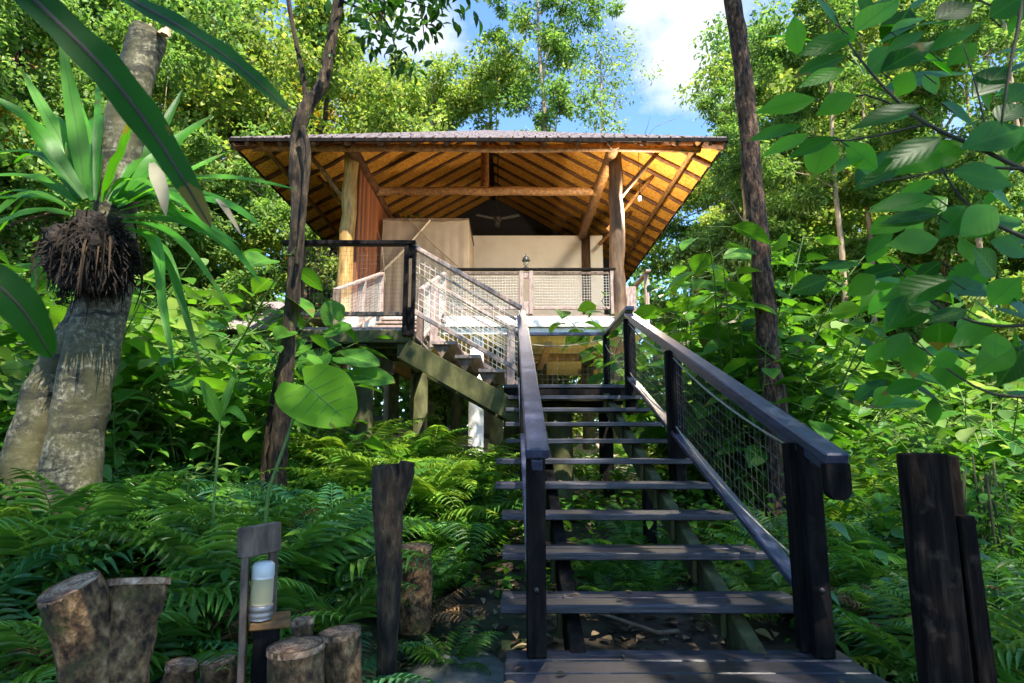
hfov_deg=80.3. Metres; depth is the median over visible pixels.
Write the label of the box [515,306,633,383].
landing railing
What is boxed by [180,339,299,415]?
shrub
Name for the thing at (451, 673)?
flat rock
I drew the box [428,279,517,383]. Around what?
stair railing
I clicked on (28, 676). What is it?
fern
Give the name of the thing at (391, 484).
timber post
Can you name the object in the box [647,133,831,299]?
tree
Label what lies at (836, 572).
fern
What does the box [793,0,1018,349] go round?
tree
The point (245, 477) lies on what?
fern
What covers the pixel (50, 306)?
shrub
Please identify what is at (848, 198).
tree
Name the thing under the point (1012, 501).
shrub
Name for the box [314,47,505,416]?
tree
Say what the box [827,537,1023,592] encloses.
fern
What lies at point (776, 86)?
tree
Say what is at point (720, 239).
tree
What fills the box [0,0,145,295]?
tree
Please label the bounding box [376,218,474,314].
mosquito net
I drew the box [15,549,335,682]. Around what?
fern
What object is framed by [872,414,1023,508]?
shrub
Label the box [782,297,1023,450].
shrub
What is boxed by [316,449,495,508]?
fern
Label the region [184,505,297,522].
fern
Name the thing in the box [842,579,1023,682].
fern
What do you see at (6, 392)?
shrub
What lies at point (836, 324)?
shrub
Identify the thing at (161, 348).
shrub
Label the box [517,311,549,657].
stair railing
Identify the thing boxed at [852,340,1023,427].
shrub
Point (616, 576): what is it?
fern
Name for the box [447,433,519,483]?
fern
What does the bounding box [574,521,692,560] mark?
fern
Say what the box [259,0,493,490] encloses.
forked tree
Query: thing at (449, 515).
fern
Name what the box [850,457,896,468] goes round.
fern
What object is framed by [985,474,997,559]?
cane stem
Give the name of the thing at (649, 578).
fern
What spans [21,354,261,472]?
shrub
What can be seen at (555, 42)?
tree
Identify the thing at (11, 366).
shrub
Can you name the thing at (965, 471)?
cane stem
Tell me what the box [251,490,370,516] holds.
fern
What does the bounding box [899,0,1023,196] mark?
tree
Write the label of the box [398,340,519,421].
short staircase
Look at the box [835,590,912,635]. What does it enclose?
fern
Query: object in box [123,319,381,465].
shrub
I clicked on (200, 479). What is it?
fern
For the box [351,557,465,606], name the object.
fern
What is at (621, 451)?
fern
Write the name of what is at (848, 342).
shrub
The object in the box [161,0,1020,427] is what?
sky
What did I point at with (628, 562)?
fern
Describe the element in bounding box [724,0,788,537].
slim tree
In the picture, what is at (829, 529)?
fern
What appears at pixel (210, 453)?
shrub
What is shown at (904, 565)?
fern
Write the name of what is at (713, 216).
tree
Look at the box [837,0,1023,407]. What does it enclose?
tree
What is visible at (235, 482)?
fern
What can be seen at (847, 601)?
fern
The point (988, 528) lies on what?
cane stem
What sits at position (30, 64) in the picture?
tree
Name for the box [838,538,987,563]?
fern
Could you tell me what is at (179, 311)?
shrub
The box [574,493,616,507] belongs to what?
fern
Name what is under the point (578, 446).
dry ground
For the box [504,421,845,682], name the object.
fallen leaves
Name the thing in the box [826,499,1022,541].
fern
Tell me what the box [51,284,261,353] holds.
shrub
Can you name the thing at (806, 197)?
tree
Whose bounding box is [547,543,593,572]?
fern
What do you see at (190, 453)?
shrub
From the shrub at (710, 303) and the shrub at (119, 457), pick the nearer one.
the shrub at (119, 457)
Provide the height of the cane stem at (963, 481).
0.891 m
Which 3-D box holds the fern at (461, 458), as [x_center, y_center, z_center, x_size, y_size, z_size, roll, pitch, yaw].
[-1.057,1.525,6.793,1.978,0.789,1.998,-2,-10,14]
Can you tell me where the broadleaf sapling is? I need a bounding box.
[746,0,1023,425]
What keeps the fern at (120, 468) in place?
on the ground at (706, 639)
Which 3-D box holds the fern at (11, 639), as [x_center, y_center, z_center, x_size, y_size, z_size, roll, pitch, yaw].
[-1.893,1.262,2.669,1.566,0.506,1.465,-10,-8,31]
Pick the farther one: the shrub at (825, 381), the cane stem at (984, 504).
the shrub at (825, 381)
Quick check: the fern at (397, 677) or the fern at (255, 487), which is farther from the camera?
the fern at (255, 487)
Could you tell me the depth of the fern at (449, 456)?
5.85 m
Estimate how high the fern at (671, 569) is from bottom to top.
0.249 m
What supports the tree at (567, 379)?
on the ground at (706, 639)
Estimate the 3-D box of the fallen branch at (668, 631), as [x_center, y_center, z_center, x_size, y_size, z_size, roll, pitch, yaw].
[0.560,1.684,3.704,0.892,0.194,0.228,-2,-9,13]
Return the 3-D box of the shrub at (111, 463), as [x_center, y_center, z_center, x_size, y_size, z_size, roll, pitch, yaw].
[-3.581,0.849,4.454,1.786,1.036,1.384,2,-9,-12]
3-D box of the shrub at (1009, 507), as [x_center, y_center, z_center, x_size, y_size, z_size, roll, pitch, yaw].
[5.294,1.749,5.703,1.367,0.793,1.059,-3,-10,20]
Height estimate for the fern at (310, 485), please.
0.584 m
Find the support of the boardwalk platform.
on the ground at (706, 639)
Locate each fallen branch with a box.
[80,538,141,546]
[547,614,679,634]
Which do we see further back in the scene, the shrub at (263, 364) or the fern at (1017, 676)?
the shrub at (263, 364)
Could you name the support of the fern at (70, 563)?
on the ground at (706, 639)
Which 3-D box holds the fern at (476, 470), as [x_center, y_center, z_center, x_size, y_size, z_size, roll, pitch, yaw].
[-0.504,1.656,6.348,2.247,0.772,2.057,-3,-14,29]
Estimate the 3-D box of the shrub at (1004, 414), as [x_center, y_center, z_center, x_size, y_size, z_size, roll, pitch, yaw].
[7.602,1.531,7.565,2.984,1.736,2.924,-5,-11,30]
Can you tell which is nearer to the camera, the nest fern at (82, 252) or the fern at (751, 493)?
the nest fern at (82, 252)
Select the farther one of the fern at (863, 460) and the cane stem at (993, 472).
the fern at (863, 460)
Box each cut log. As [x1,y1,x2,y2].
[36,570,110,682]
[106,576,171,682]
[161,657,197,682]
[199,653,236,682]
[266,635,324,682]
[291,615,313,636]
[319,624,362,682]
[398,542,432,634]
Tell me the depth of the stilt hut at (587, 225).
14.74 m
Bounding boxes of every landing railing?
[282,240,416,336]
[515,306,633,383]
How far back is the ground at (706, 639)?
3.85 m
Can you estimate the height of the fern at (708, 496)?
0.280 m
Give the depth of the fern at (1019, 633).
3.03 m
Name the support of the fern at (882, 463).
on the ground at (706, 639)
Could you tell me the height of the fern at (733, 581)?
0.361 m
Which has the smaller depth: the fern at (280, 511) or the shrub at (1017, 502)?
the fern at (280, 511)
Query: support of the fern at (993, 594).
on the ground at (706, 639)
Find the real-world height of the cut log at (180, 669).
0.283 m
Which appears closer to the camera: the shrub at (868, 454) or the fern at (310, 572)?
the fern at (310, 572)
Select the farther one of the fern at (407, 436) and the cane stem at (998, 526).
the fern at (407, 436)
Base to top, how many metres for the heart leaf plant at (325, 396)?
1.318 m
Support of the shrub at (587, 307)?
on the ground at (706, 639)
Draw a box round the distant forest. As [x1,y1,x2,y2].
[224,231,1000,431]
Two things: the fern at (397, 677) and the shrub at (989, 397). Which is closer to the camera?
the fern at (397, 677)
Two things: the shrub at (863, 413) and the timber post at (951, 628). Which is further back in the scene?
the shrub at (863, 413)
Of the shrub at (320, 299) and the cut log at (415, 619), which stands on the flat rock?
the cut log at (415, 619)
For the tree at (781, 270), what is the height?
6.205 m
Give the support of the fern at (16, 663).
on the ground at (706, 639)
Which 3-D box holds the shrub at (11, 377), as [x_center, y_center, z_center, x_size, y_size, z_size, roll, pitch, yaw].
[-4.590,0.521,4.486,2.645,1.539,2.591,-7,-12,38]
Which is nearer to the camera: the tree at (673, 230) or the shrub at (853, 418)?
the shrub at (853, 418)
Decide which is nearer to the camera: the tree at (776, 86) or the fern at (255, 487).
the fern at (255, 487)
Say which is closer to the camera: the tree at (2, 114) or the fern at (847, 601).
the fern at (847, 601)
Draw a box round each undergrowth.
[0,420,1023,682]
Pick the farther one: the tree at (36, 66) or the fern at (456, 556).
the tree at (36, 66)
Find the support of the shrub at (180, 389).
on the ground at (706, 639)
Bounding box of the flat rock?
[402,648,504,682]
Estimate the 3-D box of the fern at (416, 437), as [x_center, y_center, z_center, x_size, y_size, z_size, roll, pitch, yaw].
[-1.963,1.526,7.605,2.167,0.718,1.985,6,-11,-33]
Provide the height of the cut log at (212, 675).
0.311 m
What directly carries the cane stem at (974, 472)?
on the ground at (706, 639)
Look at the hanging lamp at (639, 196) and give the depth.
12.77 m
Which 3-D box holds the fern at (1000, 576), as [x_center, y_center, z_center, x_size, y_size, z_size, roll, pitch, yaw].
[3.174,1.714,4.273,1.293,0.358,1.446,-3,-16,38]
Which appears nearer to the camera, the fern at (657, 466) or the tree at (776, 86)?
the fern at (657, 466)
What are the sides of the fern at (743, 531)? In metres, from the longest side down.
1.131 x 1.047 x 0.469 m
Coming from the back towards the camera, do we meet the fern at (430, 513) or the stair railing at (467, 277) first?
the stair railing at (467, 277)
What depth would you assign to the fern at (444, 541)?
4.83 m
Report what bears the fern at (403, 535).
on the ground at (706, 639)
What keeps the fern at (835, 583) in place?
on the ground at (706, 639)
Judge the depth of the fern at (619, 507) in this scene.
6.71 m
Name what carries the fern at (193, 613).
on the ground at (706, 639)
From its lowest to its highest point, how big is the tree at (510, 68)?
21.702 m
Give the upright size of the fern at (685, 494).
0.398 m
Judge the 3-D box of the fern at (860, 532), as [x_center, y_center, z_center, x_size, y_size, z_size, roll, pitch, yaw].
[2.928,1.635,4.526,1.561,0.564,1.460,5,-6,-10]
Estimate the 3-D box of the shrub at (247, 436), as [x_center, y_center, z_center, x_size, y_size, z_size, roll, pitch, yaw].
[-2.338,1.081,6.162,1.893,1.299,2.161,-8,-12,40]
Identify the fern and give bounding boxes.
[0,46,293,369]
[0,467,258,550]
[0,476,186,519]
[0,478,226,544]
[0,482,258,580]
[0,506,89,568]
[0,514,146,625]
[0,515,155,626]
[0,523,160,621]
[0,545,291,681]
[0,620,53,673]
[0,643,56,682]
[3,485,324,579]
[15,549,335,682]
[67,491,457,589]
[110,464,201,500]
[142,507,444,594]
[142,528,306,649]
[147,475,266,514]
[149,604,343,682]
[152,583,234,665]
[155,458,303,485]
[166,527,430,638]
[168,507,432,602]
[172,561,305,640]
[174,536,374,593]
[177,532,411,616]
[181,631,436,682]
[183,470,328,515]
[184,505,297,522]
[185,477,276,524]
[192,607,332,644]
[198,468,304,501]
[206,468,329,493]
[219,431,448,481]
[225,479,414,535]
[229,454,453,505]
[237,443,375,470]
[239,436,405,478]
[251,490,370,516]
[261,449,474,496]
[264,467,435,509]
[281,509,319,542]
[289,407,409,441]
[292,417,438,451]
[293,466,337,482]
[295,510,419,544]
[300,439,400,467]
[302,466,339,482]
[308,478,358,512]
[314,447,522,541]
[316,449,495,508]
[332,474,522,550]
[339,558,376,589]
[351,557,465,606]
[352,448,511,476]
[354,428,489,467]
[357,425,519,471]
[358,420,419,446]
[363,585,488,635]
[369,483,497,530]
[373,532,434,547]
[398,435,436,452]
[398,616,503,676]
[402,502,522,544]
[402,516,430,542]
[402,517,510,560]
[403,488,465,521]
[422,461,520,509]
[430,453,521,498]
[431,542,500,602]
[431,548,482,572]
[434,472,522,504]
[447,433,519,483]
[480,521,523,544]
[494,466,519,502]
[496,464,518,477]
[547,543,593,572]
[560,504,586,521]
[571,534,648,580]
[572,560,652,587]
[573,448,627,471]
[573,464,623,480]
[573,464,633,480]
[573,569,684,615]
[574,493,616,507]
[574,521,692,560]
[591,560,688,590]
[598,434,657,465]
[608,502,661,526]
[614,444,661,468]
[614,560,689,578]
[623,464,701,476]
[627,448,710,469]
[630,470,707,499]
[659,506,762,538]
[669,477,707,503]
[686,486,761,504]
[694,515,787,543]
[696,529,787,566]
[697,560,857,623]
[703,505,829,564]
[707,541,756,583]
[711,508,785,528]
[715,545,830,583]
[716,471,761,498]
[719,529,865,567]
[734,564,866,585]
[743,458,899,524]
[774,575,889,595]
[777,504,901,532]
[790,594,855,627]
[791,622,1000,672]
[825,513,1023,572]
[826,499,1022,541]
[826,522,904,563]
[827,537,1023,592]
[831,583,913,635]
[832,578,1023,682]
[832,599,912,640]
[833,571,1023,681]
[835,570,1023,665]
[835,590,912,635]
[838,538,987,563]
[842,559,1023,606]
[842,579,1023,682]
[843,555,1023,667]
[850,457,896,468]
[851,469,900,504]
[856,461,897,505]
[869,569,1017,576]
[883,620,1023,682]
[977,508,1023,528]
[977,520,1023,544]
[982,567,1016,582]
[987,585,1022,609]
[990,528,1023,568]
[990,535,1023,569]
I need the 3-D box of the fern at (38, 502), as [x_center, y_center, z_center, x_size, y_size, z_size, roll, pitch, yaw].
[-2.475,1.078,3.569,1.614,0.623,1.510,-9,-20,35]
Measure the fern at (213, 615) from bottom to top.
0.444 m
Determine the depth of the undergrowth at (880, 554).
4.53 m
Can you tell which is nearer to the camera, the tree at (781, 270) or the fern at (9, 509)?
the fern at (9, 509)
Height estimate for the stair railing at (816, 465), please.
2.430 m
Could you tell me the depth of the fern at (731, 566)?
4.81 m
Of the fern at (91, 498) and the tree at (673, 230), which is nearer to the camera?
the fern at (91, 498)
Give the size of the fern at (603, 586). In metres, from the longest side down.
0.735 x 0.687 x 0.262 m
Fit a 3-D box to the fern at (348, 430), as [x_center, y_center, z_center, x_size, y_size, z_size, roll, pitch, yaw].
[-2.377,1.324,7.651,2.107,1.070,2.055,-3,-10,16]
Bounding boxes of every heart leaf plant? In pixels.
[263,363,357,523]
[288,300,394,475]
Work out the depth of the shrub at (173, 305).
5.10 m
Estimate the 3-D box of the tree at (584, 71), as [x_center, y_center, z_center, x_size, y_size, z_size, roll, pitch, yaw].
[4.591,-5.421,28.268,10.893,21.046,9.495,2,-9,-13]
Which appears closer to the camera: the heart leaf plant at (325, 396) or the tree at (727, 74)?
the heart leaf plant at (325, 396)
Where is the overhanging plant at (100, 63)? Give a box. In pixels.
[0,0,292,357]
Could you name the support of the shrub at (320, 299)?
on the ground at (706, 639)
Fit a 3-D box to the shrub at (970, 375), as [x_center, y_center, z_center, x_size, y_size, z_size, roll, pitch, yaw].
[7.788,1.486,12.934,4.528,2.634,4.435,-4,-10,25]
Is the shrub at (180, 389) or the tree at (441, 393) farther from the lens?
the tree at (441, 393)
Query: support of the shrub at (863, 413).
on the ground at (706, 639)
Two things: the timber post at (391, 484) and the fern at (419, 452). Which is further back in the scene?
the fern at (419, 452)
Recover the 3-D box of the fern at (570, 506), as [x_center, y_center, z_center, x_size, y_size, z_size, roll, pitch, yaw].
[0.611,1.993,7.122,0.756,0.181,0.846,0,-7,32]
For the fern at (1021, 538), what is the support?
on the ground at (706, 639)
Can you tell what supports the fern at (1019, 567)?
on the ground at (706, 639)
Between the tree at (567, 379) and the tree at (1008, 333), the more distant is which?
the tree at (567, 379)
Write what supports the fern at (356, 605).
on the ground at (706, 639)
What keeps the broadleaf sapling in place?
on the ground at (706, 639)
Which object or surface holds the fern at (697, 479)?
on the ground at (706, 639)
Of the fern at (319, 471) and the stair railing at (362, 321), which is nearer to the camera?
the fern at (319, 471)
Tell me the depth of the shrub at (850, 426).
11.96 m
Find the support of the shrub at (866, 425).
on the ground at (706, 639)
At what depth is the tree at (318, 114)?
29.03 m
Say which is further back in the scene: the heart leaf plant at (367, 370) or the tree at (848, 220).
the tree at (848, 220)
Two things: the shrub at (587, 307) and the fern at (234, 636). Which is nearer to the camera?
the fern at (234, 636)
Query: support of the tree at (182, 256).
on the ground at (706, 639)
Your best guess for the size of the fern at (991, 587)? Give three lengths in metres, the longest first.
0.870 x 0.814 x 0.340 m
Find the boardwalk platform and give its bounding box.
[503,650,887,682]
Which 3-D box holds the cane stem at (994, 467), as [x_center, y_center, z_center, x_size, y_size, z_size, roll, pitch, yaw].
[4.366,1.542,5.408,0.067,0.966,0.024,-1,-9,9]
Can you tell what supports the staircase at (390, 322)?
on the landing at (390, 349)
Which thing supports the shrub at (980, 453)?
on the ground at (706, 639)
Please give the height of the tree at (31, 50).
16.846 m
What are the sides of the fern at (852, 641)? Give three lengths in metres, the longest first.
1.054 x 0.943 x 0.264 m
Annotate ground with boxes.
[0,415,1020,682]
[318,427,706,493]
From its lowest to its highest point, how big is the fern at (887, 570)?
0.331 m
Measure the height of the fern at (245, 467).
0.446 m
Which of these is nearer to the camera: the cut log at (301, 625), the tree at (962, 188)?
the cut log at (301, 625)
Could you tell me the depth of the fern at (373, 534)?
4.34 m
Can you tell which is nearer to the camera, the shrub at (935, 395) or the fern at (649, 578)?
the fern at (649, 578)
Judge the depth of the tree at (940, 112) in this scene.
20.48 m
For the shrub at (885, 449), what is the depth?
9.85 m
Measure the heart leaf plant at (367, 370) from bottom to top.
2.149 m
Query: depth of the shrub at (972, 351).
12.80 m
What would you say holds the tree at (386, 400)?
on the ground at (706, 639)
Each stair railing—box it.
[332,272,384,326]
[415,245,521,371]
[416,272,446,342]
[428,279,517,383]
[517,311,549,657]
[623,312,851,658]
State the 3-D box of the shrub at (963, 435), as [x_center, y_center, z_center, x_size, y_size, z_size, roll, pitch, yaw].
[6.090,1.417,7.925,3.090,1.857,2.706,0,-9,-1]
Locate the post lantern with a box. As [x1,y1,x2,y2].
[522,254,529,267]
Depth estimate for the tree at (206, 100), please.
17.30 m
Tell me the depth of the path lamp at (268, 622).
2.06 m
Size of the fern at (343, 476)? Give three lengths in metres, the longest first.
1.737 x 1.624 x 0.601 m
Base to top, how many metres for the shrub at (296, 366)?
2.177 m
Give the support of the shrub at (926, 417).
on the ground at (706, 639)
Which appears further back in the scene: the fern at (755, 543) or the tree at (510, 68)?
the tree at (510, 68)
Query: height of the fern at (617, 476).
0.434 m
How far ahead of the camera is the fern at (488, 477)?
5.74 m
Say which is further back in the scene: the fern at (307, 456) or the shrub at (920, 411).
the shrub at (920, 411)
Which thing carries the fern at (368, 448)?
on the ground at (706, 639)
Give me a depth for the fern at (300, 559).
3.15 m
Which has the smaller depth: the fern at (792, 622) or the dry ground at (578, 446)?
the fern at (792, 622)
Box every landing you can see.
[298,327,429,452]
[503,384,624,508]
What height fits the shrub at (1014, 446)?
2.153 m
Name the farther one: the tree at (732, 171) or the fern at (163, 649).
the tree at (732, 171)
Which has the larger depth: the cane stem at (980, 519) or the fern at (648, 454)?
the fern at (648, 454)
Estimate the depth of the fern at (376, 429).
6.93 m
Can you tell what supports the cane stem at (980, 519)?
on the ground at (706, 639)
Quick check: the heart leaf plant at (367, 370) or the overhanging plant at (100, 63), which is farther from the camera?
the heart leaf plant at (367, 370)
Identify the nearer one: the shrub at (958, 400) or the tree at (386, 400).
the shrub at (958, 400)
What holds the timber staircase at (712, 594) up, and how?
on the boardwalk platform
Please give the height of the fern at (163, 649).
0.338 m
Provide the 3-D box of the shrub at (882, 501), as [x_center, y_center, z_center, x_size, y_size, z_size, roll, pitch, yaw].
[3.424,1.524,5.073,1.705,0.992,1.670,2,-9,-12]
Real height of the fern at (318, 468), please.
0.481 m
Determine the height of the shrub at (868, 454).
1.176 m
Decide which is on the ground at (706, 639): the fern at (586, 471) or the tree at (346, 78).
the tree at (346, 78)
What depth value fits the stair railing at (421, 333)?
9.45 m
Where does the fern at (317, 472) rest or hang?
on the ground at (706, 639)
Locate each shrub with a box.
[0,247,393,456]
[0,258,301,450]
[0,268,299,470]
[0,273,159,364]
[0,321,27,419]
[0,323,183,356]
[0,333,228,476]
[0,365,162,448]
[0,377,168,451]
[0,409,165,471]
[4,280,251,405]
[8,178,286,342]
[8,392,238,500]
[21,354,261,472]
[23,234,254,340]
[46,299,213,342]
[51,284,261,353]
[111,345,353,491]
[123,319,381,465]
[142,288,325,367]
[142,409,260,480]
[146,323,223,399]
[173,338,297,399]
[174,330,226,349]
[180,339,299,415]
[181,342,298,429]
[189,379,385,477]
[549,264,734,476]
[597,221,899,510]
[641,271,817,502]
[641,333,859,387]
[688,313,935,432]
[696,280,950,507]
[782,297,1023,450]
[788,345,983,432]
[799,351,975,470]
[819,413,865,424]
[823,462,1023,550]
[830,330,1022,420]
[832,386,904,447]
[832,459,1023,570]
[835,410,928,464]
[842,408,933,454]
[843,367,976,436]
[844,415,920,462]
[844,422,892,480]
[848,423,1023,511]
[851,384,1006,431]
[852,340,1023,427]
[856,373,1022,491]
[869,382,1023,512]
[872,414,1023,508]
[873,417,1017,469]
[878,371,1020,461]
[885,411,1021,480]
[886,364,1022,433]
[898,398,1023,458]
[907,405,1023,486]
[970,487,1022,513]
[971,396,1023,457]
[972,455,1023,507]
[975,377,1023,443]
[988,457,1023,506]
[1001,495,1023,524]
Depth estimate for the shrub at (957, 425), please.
10.18 m
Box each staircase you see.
[347,318,441,372]
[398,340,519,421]
[495,393,793,652]
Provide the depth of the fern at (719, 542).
5.34 m
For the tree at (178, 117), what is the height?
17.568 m
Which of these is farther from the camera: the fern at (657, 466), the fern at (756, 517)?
the fern at (657, 466)
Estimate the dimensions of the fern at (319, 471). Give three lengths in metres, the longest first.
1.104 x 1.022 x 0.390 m
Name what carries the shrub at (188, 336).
on the ground at (706, 639)
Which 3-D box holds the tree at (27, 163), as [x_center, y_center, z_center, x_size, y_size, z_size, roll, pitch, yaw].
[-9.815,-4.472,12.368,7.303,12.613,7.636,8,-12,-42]
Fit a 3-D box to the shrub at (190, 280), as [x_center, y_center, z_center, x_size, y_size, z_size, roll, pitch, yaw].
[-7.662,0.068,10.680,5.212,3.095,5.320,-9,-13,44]
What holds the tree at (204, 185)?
on the ground at (706, 639)
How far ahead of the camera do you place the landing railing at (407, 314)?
7.13 m
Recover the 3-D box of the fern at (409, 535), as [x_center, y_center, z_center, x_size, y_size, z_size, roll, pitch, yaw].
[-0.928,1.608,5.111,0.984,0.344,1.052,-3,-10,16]
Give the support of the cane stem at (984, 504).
on the ground at (706, 639)
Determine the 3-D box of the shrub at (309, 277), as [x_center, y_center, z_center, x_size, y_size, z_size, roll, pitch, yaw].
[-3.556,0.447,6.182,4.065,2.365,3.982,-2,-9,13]
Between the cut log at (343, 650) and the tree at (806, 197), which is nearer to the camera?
the cut log at (343, 650)
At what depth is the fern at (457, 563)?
4.25 m
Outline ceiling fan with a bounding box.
[475,153,519,227]
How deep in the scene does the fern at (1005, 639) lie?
3.47 m
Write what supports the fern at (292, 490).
on the ground at (706, 639)
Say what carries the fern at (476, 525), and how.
on the ground at (706, 639)
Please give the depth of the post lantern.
12.31 m
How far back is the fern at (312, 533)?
3.00 m
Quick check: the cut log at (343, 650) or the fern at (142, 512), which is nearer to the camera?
the cut log at (343, 650)
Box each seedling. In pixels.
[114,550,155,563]
[199,365,246,561]
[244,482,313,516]
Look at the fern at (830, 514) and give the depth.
6.25 m
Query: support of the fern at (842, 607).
on the ground at (706, 639)
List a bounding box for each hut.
[225,302,311,366]
[229,130,727,455]
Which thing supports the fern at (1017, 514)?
on the ground at (706, 639)
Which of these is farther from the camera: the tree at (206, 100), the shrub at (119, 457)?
the tree at (206, 100)
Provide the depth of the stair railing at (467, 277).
7.11 m
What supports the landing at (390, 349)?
on the ground at (706, 639)
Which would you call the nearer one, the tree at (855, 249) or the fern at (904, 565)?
the fern at (904, 565)
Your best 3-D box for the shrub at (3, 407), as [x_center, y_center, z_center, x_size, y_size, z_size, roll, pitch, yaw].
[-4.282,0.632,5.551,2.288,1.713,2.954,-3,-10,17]
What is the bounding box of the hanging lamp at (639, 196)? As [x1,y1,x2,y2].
[638,152,640,200]
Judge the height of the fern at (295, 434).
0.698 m
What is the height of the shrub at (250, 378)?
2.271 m
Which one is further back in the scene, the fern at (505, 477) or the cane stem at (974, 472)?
the fern at (505, 477)
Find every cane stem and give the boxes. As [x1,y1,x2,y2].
[962,472,965,514]
[964,470,966,503]
[971,454,980,544]
[975,487,983,538]
[980,480,990,548]
[983,472,999,561]
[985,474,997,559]
[986,470,990,566]
[992,469,997,513]
[992,501,1008,565]
[993,459,1002,527]
[1001,483,1014,567]
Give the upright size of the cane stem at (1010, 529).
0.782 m
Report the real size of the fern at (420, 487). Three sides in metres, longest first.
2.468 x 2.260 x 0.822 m
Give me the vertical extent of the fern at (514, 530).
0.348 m
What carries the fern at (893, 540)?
on the ground at (706, 639)
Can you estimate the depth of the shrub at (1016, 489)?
6.94 m
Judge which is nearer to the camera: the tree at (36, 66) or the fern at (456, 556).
the fern at (456, 556)
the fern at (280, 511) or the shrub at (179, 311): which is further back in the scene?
the shrub at (179, 311)
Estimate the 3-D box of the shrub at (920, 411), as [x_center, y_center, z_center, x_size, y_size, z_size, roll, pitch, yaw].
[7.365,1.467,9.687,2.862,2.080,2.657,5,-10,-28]
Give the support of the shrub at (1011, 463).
on the ground at (706, 639)
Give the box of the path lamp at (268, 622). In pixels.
[237,522,290,682]
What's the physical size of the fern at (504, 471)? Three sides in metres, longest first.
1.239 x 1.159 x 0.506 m
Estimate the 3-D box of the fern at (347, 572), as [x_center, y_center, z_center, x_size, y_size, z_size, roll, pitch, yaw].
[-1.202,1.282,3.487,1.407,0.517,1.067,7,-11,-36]
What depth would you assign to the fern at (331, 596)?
3.19 m
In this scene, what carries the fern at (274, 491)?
on the ground at (706, 639)
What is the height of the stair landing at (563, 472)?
1.948 m
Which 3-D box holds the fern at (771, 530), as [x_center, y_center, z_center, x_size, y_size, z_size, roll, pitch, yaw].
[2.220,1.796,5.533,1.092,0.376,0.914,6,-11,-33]
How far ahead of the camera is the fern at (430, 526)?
4.94 m
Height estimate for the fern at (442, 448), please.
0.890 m
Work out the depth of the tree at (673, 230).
30.60 m
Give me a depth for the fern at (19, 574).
2.83 m
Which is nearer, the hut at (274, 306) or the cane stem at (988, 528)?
the cane stem at (988, 528)
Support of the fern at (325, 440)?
on the ground at (706, 639)
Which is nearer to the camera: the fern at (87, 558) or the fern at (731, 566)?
the fern at (87, 558)
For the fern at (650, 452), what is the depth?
9.97 m
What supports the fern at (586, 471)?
on the dry ground at (578, 446)
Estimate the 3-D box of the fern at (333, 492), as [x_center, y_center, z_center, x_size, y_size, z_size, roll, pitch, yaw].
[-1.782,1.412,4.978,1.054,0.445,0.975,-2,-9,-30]
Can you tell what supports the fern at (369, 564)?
on the ground at (706, 639)
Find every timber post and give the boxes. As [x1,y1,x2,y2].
[371,460,414,682]
[896,453,997,682]
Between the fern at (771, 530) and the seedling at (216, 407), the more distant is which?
the fern at (771, 530)
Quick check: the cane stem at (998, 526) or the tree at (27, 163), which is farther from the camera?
the tree at (27, 163)
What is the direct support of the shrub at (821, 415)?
on the ground at (706, 639)
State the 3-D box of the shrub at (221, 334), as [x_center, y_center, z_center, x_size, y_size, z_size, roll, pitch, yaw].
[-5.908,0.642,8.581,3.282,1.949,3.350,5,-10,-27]
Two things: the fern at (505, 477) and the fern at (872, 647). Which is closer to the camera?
the fern at (872, 647)
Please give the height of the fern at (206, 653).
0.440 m
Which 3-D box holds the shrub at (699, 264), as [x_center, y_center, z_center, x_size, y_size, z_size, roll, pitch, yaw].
[2.692,0.392,7.516,3.633,3.738,2.862,7,-12,-39]
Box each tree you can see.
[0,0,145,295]
[0,0,208,284]
[0,0,329,267]
[0,20,170,584]
[0,43,92,96]
[0,101,33,152]
[1,5,274,245]
[3,166,214,298]
[4,3,113,101]
[28,101,258,319]
[32,0,329,300]
[121,0,309,283]
[196,0,454,326]
[214,23,392,311]
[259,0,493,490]
[276,57,430,420]
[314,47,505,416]
[401,376,468,431]
[418,12,554,433]
[482,0,626,383]
[514,24,722,321]
[517,368,610,437]
[631,1,993,281]
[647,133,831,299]
[650,185,812,368]
[651,175,863,368]
[665,153,962,386]
[668,25,1000,299]
[689,72,816,274]
[707,6,951,203]
[719,0,1023,363]
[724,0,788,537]
[725,223,885,414]
[730,0,916,441]
[762,0,1022,363]
[767,0,981,343]
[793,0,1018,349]
[811,137,1023,416]
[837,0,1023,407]
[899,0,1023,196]
[947,170,1023,376]
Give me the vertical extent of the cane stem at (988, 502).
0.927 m
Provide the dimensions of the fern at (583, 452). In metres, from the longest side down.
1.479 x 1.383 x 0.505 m
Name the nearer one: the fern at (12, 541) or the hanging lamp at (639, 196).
the fern at (12, 541)
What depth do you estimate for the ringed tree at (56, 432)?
3.53 m
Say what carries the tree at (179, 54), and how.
on the ground at (706, 639)
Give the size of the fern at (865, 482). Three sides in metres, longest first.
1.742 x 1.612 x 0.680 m

